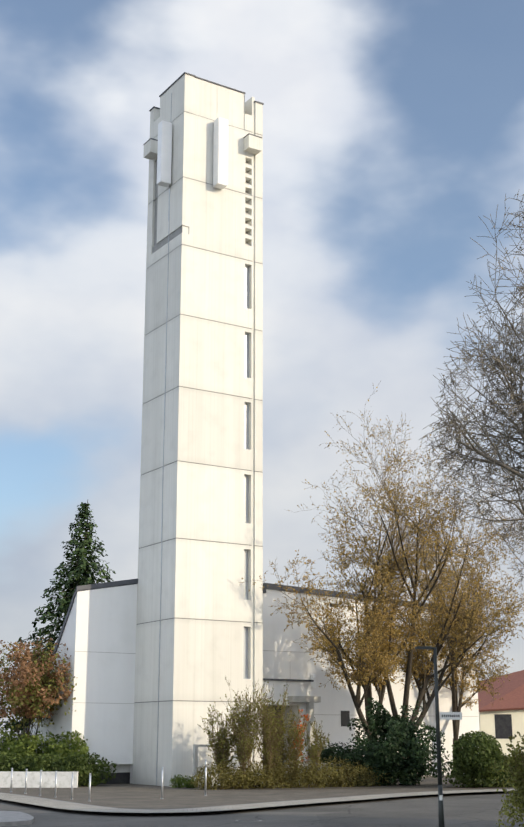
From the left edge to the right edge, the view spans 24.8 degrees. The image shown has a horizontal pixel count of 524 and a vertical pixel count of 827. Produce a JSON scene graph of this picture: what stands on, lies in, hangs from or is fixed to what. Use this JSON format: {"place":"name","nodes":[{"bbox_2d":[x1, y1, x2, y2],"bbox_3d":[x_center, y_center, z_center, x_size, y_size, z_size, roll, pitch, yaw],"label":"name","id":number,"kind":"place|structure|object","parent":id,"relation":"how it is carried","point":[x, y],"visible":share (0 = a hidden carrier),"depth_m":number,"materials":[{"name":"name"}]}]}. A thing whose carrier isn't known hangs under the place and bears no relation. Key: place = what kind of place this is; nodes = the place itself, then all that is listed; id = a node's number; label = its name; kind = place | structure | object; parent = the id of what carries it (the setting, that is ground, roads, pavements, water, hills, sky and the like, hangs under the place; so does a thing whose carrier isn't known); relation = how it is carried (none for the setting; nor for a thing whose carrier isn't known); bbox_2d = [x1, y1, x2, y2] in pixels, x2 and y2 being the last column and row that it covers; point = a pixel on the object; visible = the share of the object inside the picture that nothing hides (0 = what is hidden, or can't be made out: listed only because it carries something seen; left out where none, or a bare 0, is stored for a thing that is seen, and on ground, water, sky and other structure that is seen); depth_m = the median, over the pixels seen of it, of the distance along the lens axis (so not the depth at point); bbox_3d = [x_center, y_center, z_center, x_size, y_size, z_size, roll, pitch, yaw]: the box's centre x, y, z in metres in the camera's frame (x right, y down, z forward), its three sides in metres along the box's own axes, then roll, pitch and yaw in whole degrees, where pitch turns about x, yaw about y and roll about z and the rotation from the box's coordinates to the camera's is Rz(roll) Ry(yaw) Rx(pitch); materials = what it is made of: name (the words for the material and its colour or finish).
{"place":"outdoors","nodes":[
{"label":"outdoors","id":0,"kind":"place"},
{"bbox_2d":[0,748,513,813],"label":"forecourt paving","id":1,"kind":"structure","parent":0,"point":[133,796],"depth_m":49.38,"materials":[{"name":"grey stone"}]},
{"bbox_2d":[10,768,12,791],"bbox_3d":[-10.877,15.923,51.701,0.120,1.000,0.114,9,-18,-31],"label":"bollard","id":2,"kind":"object","parent":1,"relation":"on","point":[11,779],"visible":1,"depth_m":51.69,"materials":[{"name":"metal"}]},
{"bbox_2d":[0,751,32,770],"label":"hedge","id":3,"kind":"object","parent":1,"relation":"on","point":[4,754],"visible":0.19,"depth_m":57.61,"materials":[{"name":"green plant"}]},
{"bbox_2d":[24,769,27,793],"bbox_3d":[-9.945,15.512,50.187,0.120,1.000,0.114,9,-18,-31],"label":"bollard","id":4,"kind":"object","parent":1,"relation":"on","point":[26,782],"visible":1,"depth_m":50.14,"materials":[{"name":"metal"}]},
{"bbox_2d":[1,753,58,771],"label":"hedge","id":5,"kind":"object","parent":1,"relation":"on","point":[23,767],"visible":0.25,"depth_m":57.30,"materials":[{"name":"green plant"}]},
{"bbox_2d":[0,771,77,787],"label":"garden wall","id":6,"kind":"structure","parent":1,"relation":"on","point":[64,779],"depth_m":56.07,"materials":[{"name":"paint"}]},
{"bbox_2d":[39,770,41,795],"bbox_3d":[-9.053,15.101,48.671,0.120,1.000,0.114,9,-18,-31],"label":"bollard","id":7,"kind":"object","parent":1,"relation":"on","point":[40,783],"visible":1,"depth_m":48.65,"materials":[{"name":"metal"}]},
{"bbox_2d":[54,771,56,796],"bbox_3d":[-8.185,14.716,47.252,0.120,1.000,0.114,9,-18,-31],"label":"bollard","id":8,"kind":"object","parent":1,"relation":"on","point":[55,783],"visible":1,"depth_m":47.22,"materials":[{"name":"metal"}]},
{"bbox_2d":[29,752,83,785],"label":"hedge","id":9,"kind":"object","parent":1,"relation":"on","point":[52,763],"visible":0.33,"depth_m":57.30,"materials":[{"name":"green plant"}]},
{"bbox_2d":[0,500,115,749],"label":"spruce","id":10,"kind":"object","parent":1,"relation":"on","point":[82,568],"visible":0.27,"depth_m":76.50,"materials":[{"name":"green plant"}]},
{"bbox_2d":[71,772,73,798],"bbox_3d":[-7.305,14.331,45.832,0.120,1.000,0.114,9,-18,-31],"label":"bollard","id":11,"kind":"object","parent":1,"relation":"on","point":[72,785],"visible":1,"depth_m":45.80,"materials":[{"name":"metal"}]},
{"bbox_2d":[30,584,136,783],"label":"building wing","id":12,"kind":"structure","parent":1,"relation":"on","point":[101,620],"depth_m":61.14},
{"bbox_2d":[27,578,137,729],"bbox_3d":[-9.488,13.059,63.839,3.895,8.125,5.970,9,-18,-31],"label":"roof edge","id":13,"kind":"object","parent":12,"relation":"attached to","point":[106,585],"depth_m":62.08,"materials":[{"name":"grey metal"}]},
{"bbox_2d":[73,651,135,703],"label":"wall joints","id":14,"kind":"object","parent":12,"relation":"attached to","point":[108,652],"visible":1,"depth_m":61.27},
{"bbox_2d":[82,772,129,783],"bbox_3d":[-8.107,18.289,60.042,3.225,0.800,0.024,9,-18,-31],"label":"wing plinth base","id":15,"kind":"object","parent":12,"relation":"attached to","point":[122,778],"visible":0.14,"depth_m":60.54,"materials":[{"name":"black concrete"}]},
{"bbox_2d":[91,764,130,772],"bbox_3d":[-8.142,17.947,60.115,3.305,0.399,0.020,9,-18,-31],"label":"wing plinth band","id":16,"kind":"object","parent":12,"relation":"attached to","point":[120,768],"visible":0.21,"depth_m":60.69,"materials":[{"name":"grey concrete"}]},
{"bbox_2d":[53,753,116,786],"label":"hedge","id":17,"kind":"object","parent":1,"relation":"on","point":[84,769],"visible":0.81,"depth_m":57.51,"materials":[{"name":"green plant"}]},
{"bbox_2d":[88,773,90,800],"bbox_3d":[-6.426,13.946,44.413,0.120,1.000,0.114,9,-18,-31],"label":"bollard","id":18,"kind":"object","parent":1,"relation":"on","point":[89,796],"visible":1,"depth_m":44.38,"materials":[{"name":"metal"}]},
{"bbox_2d":[160,767,163,798],"bbox_3d":[-3.867,14.333,46.162,0.120,1.170,0.114,9,-18,-31],"label":"bollard","id":19,"kind":"object","parent":1,"relation":"on","point":[162,768],"visible":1,"depth_m":46.12,"materials":[{"name":"metal"}]},
{"bbox_2d":[169,774,188,787],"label":"bush","id":20,"kind":"object","parent":1,"relation":"on","point":[177,782],"visible":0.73,"depth_m":55.79,"materials":[{"name":"green plant"}]},
{"bbox_2d":[181,775,199,787],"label":"bush","id":21,"kind":"object","parent":1,"relation":"on","point":[186,783],"visible":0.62,"depth_m":55.38,"materials":[{"name":"green plant"}]},
{"bbox_2d":[132,74,262,786],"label":"tower","id":22,"kind":"structure","parent":1,"relation":"on","point":[201,660],"depth_m":63.12,"materials":[{"name":"concrete"}]},
{"bbox_2d":[156,93,171,785],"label":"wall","id":23,"kind":"structure","parent":22,"relation":"attached to","point":[162,479],"depth_m":62.21,"materials":[{"name":"white concrete"}]},
{"bbox_2d":[157,120,171,186],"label":"tower fin","id":24,"kind":"object","parent":22,"relation":"attached to","point":[164,155],"visible":1,"depth_m":66.77,"materials":[{"name":"white concrete"}]},
{"bbox_2d":[152,161,181,253],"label":"recessed ledge","id":25,"kind":"object","parent":22,"relation":"attached to","point":[164,241],"visible":0.68,"depth_m":67.61,"materials":[{"name":"grey concrete"}]},
{"bbox_2d":[135,111,262,702],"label":"panel joints","id":26,"kind":"object","parent":22,"relation":"in","point":[199,463],"visible":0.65,"depth_m":62.82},
{"bbox_2d":[143,135,261,159],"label":"tower brackets","id":27,"kind":"object","parent":22,"relation":"attached to","point":[252,144],"visible":0.93,"depth_m":68.33,"materials":[{"name":"white concrete"}]},
{"bbox_2d":[143,72,263,144],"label":"tower flashings","id":28,"kind":"object","parent":22,"relation":"attached to","point":[195,76],"visible":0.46,"depth_m":68.43,"materials":[{"name":"grey metal"}]},
{"bbox_2d":[213,117,227,189],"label":"tower fin","id":29,"kind":"object","parent":22,"relation":"attached to","point":[220,160],"visible":1,"depth_m":66.58,"materials":[{"name":"white concrete"}]},
{"bbox_2d":[243,266,248,726],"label":"slit windows","id":30,"kind":"structure","parent":22,"relation":"in","point":[246,446],"depth_m":63.60,"materials":[{"name":"grey glass"}]},
{"bbox_2d":[245,163,250,245],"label":"tower louvre blades","id":31,"kind":"object","parent":22,"relation":"in","point":[245,212],"visible":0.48,"depth_m":67.71,"materials":[{"name":"white concrete"}]},
{"bbox_2d":[193,744,209,786],"bbox_3d":[-2.832,16.944,57.278,1.040,1.950,0.180,9,-18,-31],"label":"door frame","id":32,"kind":"object","parent":1,"relation":"on","point":[195,756],"visible":0.64,"depth_m":57.10,"materials":[{"name":"silver metal"}]},
{"bbox_2d":[205,759,206,794],"bbox_3d":[-2.308,14.933,48.854,0.120,1.420,0.114,9,-18,-31],"label":"bollard","id":33,"kind":"object","parent":1,"relation":"on","point":[205,776],"visible":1,"depth_m":48.83,"materials":[{"name":"metal"}]},
{"bbox_2d":[197,702,235,775],"bbox_3d":[-1.920,15.495,55.768,2.030,3.965,1.843,9,-18,-31],"label":"twiggy shrub","id":34,"kind":"object","parent":1,"relation":"on","point":[221,753],"visible":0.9,"depth_m":55.61,"materials":[{"name":"green plant"}]},
{"bbox_2d":[55,589,479,775],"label":"church nave","id":35,"kind":"structure","parent":1,"relation":"on","point":[295,663],"depth_m":70.50,"materials":[{"name":"white paint"}]},
{"bbox_2d":[311,674,315,687],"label":"church wall lamp","id":36,"kind":"object","parent":35,"relation":"attached to","point":[313,677],"visible":0.9,"depth_m":69.79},
{"bbox_2d":[330,603,349,725],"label":"church windows","id":37,"kind":"structure","parent":35,"relation":"in","point":[345,716],"depth_m":70.56,"materials":[{"name":"black glass"}]},
{"bbox_2d":[263,583,463,613],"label":"roof edge","id":38,"kind":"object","parent":35,"relation":"attached to","point":[275,586],"depth_m":70.96,"materials":[{"name":"grey metal"}]},
{"bbox_2d":[263,650,477,716],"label":"church wall joints","id":39,"kind":"object","parent":35,"relation":"attached to","point":[355,654],"visible":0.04,"depth_m":70.08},
{"bbox_2d":[263,680,310,771],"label":"entrance block","id":40,"kind":"structure","parent":1,"relation":"on","point":[297,688],"depth_m":64.99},
{"bbox_2d":[263,705,283,779],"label":"entrance glazing","id":41,"kind":"structure","parent":40,"relation":"in","point":[279,709],"depth_m":65.75,"materials":[{"name":"grey glass"}]},
{"bbox_2d":[263,678,313,681],"bbox_3d":[-0.162,14.818,65.932,4.907,0.100,3.519,9,-18,-31],"label":"ledge","id":42,"kind":"object","parent":40,"relation":"attached to","point":[288,680],"visible":0.21,"depth_m":64.92,"materials":[{"name":"grey metal"}]},
{"bbox_2d":[288,763,345,784],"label":"garden wall","id":43,"kind":"structure","parent":1,"relation":"on","point":[320,768],"depth_m":59.31,"materials":[{"name":"grey concrete"}]},
{"bbox_2d":[240,427,468,740],"bbox_3d":[6.314,10.435,65.168,9.598,18.709,14.984,-7,-17,26],"label":"budding tree","id":44,"kind":"object","parent":1,"relation":"on","point":[374,647],"visible":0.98,"depth_m":63.09,"materials":[{"name":"brown plant"}]},
{"bbox_2d":[226,783,517,789],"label":"planting bed","id":45,"kind":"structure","parent":1,"relation":"on","point":[449,785],"depth_m":56.03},
{"bbox_2d":[0,725,19,759],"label":"green shrub","id":46,"kind":"object","parent":45,"relation":"on","point":[6,737],"visible":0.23,"depth_m":60.92,"materials":[{"name":"green plant"}]},
{"bbox_2d":[1,731,63,764],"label":"green shrub","id":47,"kind":"object","parent":45,"relation":"on","point":[34,742],"visible":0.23,"depth_m":59.36,"materials":[{"name":"green plant"}]},
{"bbox_2d":[0,623,72,750],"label":"tree","id":48,"kind":"object","parent":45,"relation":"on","point":[23,681],"depth_m":60.37,"materials":[{"name":"brown plant"}]},
{"bbox_2d":[0,640,77,727],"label":"tree leaves","id":49,"kind":"object","parent":48,"relation":"attached to","point":[37,707],"visible":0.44,"depth_m":60.39,"materials":[{"name":"brown plant"}]},
{"bbox_2d":[41,730,89,782],"bbox_3d":[-9.747,17.168,59.205,2.500,2.735,2.626,0,-15,-2],"label":"green shrub","id":50,"kind":"object","parent":45,"relation":"on","point":[65,747],"visible":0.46,"depth_m":58.78,"materials":[{"name":"green plant"}]},
{"bbox_2d":[190,761,246,789],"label":"bush","id":51,"kind":"object","parent":45,"relation":"on","point":[199,778],"visible":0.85,"depth_m":54.17,"materials":[{"name":"green plant"}]},
{"bbox_2d":[210,762,263,788],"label":"bush","id":52,"kind":"object","parent":45,"relation":"on","point":[239,772],"visible":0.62,"depth_m":54.59,"materials":[{"name":"green plant"}]},
{"bbox_2d":[212,679,273,782],"bbox_3d":[-0.840,14.807,55.371,2.337,5.086,3.051,9,-18,-31],"label":"twiggy shrub","id":53,"kind":"object","parent":45,"relation":"on","point":[244,748],"visible":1,"depth_m":55.24,"materials":[{"name":"green plant"}]},
{"bbox_2d":[227,760,283,788],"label":"bush","id":54,"kind":"object","parent":45,"relation":"on","point":[258,778],"visible":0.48,"depth_m":55.02,"materials":[{"name":"green plant"}]},
{"bbox_2d":[246,679,292,779],"bbox_3d":[0.499,15.080,56.103,2.561,4.943,2.137,9,-18,-31],"label":"twiggy shrub","id":55,"kind":"object","parent":45,"relation":"on","point":[268,750],"visible":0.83,"depth_m":55.97,"materials":[{"name":"green plant"}]},
{"bbox_2d":[252,759,298,787],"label":"bush","id":56,"kind":"object","parent":45,"relation":"on","point":[280,780],"visible":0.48,"depth_m":55.45,"materials":[{"name":"green plant"}]},
{"bbox_2d":[265,757,318,787],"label":"bush","id":57,"kind":"object","parent":45,"relation":"on","point":[297,775],"visible":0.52,"depth_m":55.86,"materials":[{"name":"green plant"}]},
{"bbox_2d":[275,705,309,786],"bbox_3d":[1.506,15.832,56.680,1.866,3.790,1.600,9,-18,-31],"label":"twiggy shrub","id":58,"kind":"object","parent":45,"relation":"on","point":[294,752],"visible":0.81,"depth_m":56.52,"materials":[{"name":"green plant"}]},
{"bbox_2d":[290,709,309,782],"bbox_3d":[1.778,16.304,58.222,1.232,3.687,1.394,-7,-17,25],"label":"orange sapling","id":59,"kind":"object","parent":45,"relation":"on","point":[302,731],"visible":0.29,"depth_m":58.32,"materials":[{"name":"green plant"}]},
{"bbox_2d":[284,758,335,787],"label":"bush","id":60,"kind":"object","parent":45,"relation":"on","point":[312,776],"visible":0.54,"depth_m":56.19,"materials":[{"name":"green plant"}]},
{"bbox_2d":[303,717,329,784],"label":"twiggy shrub","id":61,"kind":"object","parent":45,"relation":"on","point":[313,752],"visible":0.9,"depth_m":57.13,"materials":[{"name":"green plant"}]},
{"bbox_2d":[305,756,351,787],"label":"bush","id":62,"kind":"object","parent":45,"relation":"on","point":[328,772],"visible":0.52,"depth_m":56.68,"materials":[{"name":"green plant"}]},
{"bbox_2d":[308,740,351,768],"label":"shrub","id":63,"kind":"object","parent":45,"relation":"on","point":[332,752],"visible":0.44,"depth_m":59.79,"materials":[{"name":"green plant"}]},
{"bbox_2d":[316,759,374,786],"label":"bush","id":64,"kind":"object","parent":45,"relation":"on","point":[348,782],"visible":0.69,"depth_m":57.03,"materials":[{"name":"green plant"}]},
{"bbox_2d":[342,759,390,786],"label":"bush","id":65,"kind":"object","parent":45,"relation":"on","point":[364,772],"visible":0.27,"depth_m":57.49,"materials":[{"name":"green plant"}]},
{"bbox_2d":[343,736,401,785],"bbox_3d":[5.379,17.178,58.773,2.834,2.452,3.374,0,-15,0],"label":"yew shrub","id":66,"kind":"object","parent":45,"relation":"on","point":[387,767],"visible":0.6,"depth_m":57.94,"materials":[{"name":"green plant"}]},
{"bbox_2d":[347,697,450,785],"bbox_3d":[6.587,16.351,59.316,5.220,4.240,4.741,9,-18,-31],"label":"yew shrub","id":67,"kind":"object","parent":45,"relation":"on","point":[407,745],"visible":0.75,"depth_m":58.49,"materials":[{"name":"green plant"}]},
{"bbox_2d":[452,731,503,776],"bbox_3d":[10.050,15.885,55.584,2.364,2.078,2.465,9,-18,-31],"label":"topiary shrub","id":68,"kind":"object","parent":45,"relation":"on","point":[469,757],"visible":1,"depth_m":54.98,"materials":[{"name":"green plant"}]},
{"bbox_2d":[443,753,522,787],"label":"shrub","id":69,"kind":"object","parent":45,"relation":"on","point":[464,777],"visible":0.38,"depth_m":56.03,"materials":[{"name":"green plant"}]},
{"bbox_2d":[288,381,523,757],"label":"budding tree","id":70,"kind":"object","parent":1,"relation":"on","point":[421,671],"visible":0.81,"depth_m":65.59,"materials":[{"name":"brown plant"}]},
{"bbox_2d":[375,505,523,765],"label":"budding tree","id":71,"kind":"object","parent":1,"relation":"on","point":[453,678],"visible":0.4,"depth_m":74.38,"materials":[{"name":"brown plant"}]},
{"bbox_2d":[0,789,514,812],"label":"curb","id":72,"kind":"structure","parent":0,"point":[43,802],"depth_m":42.70,"materials":[{"name":"grey concrete"}]},
{"bbox_2d":[0,739,523,826],"bbox_3d":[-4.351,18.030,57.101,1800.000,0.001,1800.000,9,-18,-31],"label":"asphalt road","id":73,"kind":"structure","parent":0,"point":[480,809],"depth_m":38.17,"materials":[{"name":"grey asphalt"}]},
{"bbox_2d":[0,811,33,826],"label":"island kerb","id":74,"kind":"structure","parent":73,"relation":"on","point":[12,818],"depth_m":34.98,"materials":[{"name":"concrete"}]},
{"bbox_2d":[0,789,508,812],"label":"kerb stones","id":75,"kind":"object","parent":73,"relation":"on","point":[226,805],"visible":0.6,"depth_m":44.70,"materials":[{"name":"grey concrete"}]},
{"bbox_2d":[0,0,523,738],"label":"sky","id":76,"kind":"structure","parent":0,"point":[390,127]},
{"bbox_2d":[288,696,320,760],"bbox_3d":[2.323,17.615,64.519,1.850,4.444,0.448,9,-18,-31],"label":"entrance beam post","id":77,"kind":"object","parent":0,"point":[310,701],"visible":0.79,"depth_m":64.82,"materials":[{"name":"white concrete"}]},
{"bbox_2d":[479,710,523,756],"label":"house walls","id":78,"kind":"structure","parent":0,"point":[486,722],"depth_m":97.25,"materials":[{"name":"beige paint"}]},
{"bbox_2d":[478,670,523,711],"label":"house roof","id":79,"kind":"structure","parent":78,"relation":"on","point":[511,691],"depth_m":99.14,"materials":[{"name":"red tile"}]},
{"bbox_2d":[494,714,512,738],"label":"house window","id":80,"kind":"structure","parent":78,"relation":"in","point":[503,726],"depth_m":97.23,"materials":[{"name":"black glass"}]},
{"bbox_2d":[490,731,523,826],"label":"bush","id":81,"kind":"object","parent":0,"point":[507,801],"depth_m":25.34,"materials":[{"name":"green plant"}]},
{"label":"footpath paving","id":82,"kind":"structure","parent":0,"visible":0},
{"bbox_2d":[415,646,444,826],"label":"street lamp","id":83,"kind":"object","parent":82,"relation":"on","point":[440,792],"visible":1,"depth_m":28.70,"materials":[{"name":"metal"}]},
{"bbox_2d":[439,712,461,799],"bbox_3d":[4.541,8.241,28.650,0.639,2.040,0.070,2,-15,-7],"label":"street name sign","id":84,"kind":"object","parent":83,"relation":"attached to","point":[450,718],"visible":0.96,"depth_m":28.88,"materials":[{"name":"white metal"}]},
{"bbox_2d":[419,191,523,588],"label":"tree","id":85,"kind":"object","parent":82,"relation":"on","point":[516,399],"visible":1,"depth_m":28.64,"materials":[{"name":"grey plant"}]}
]}

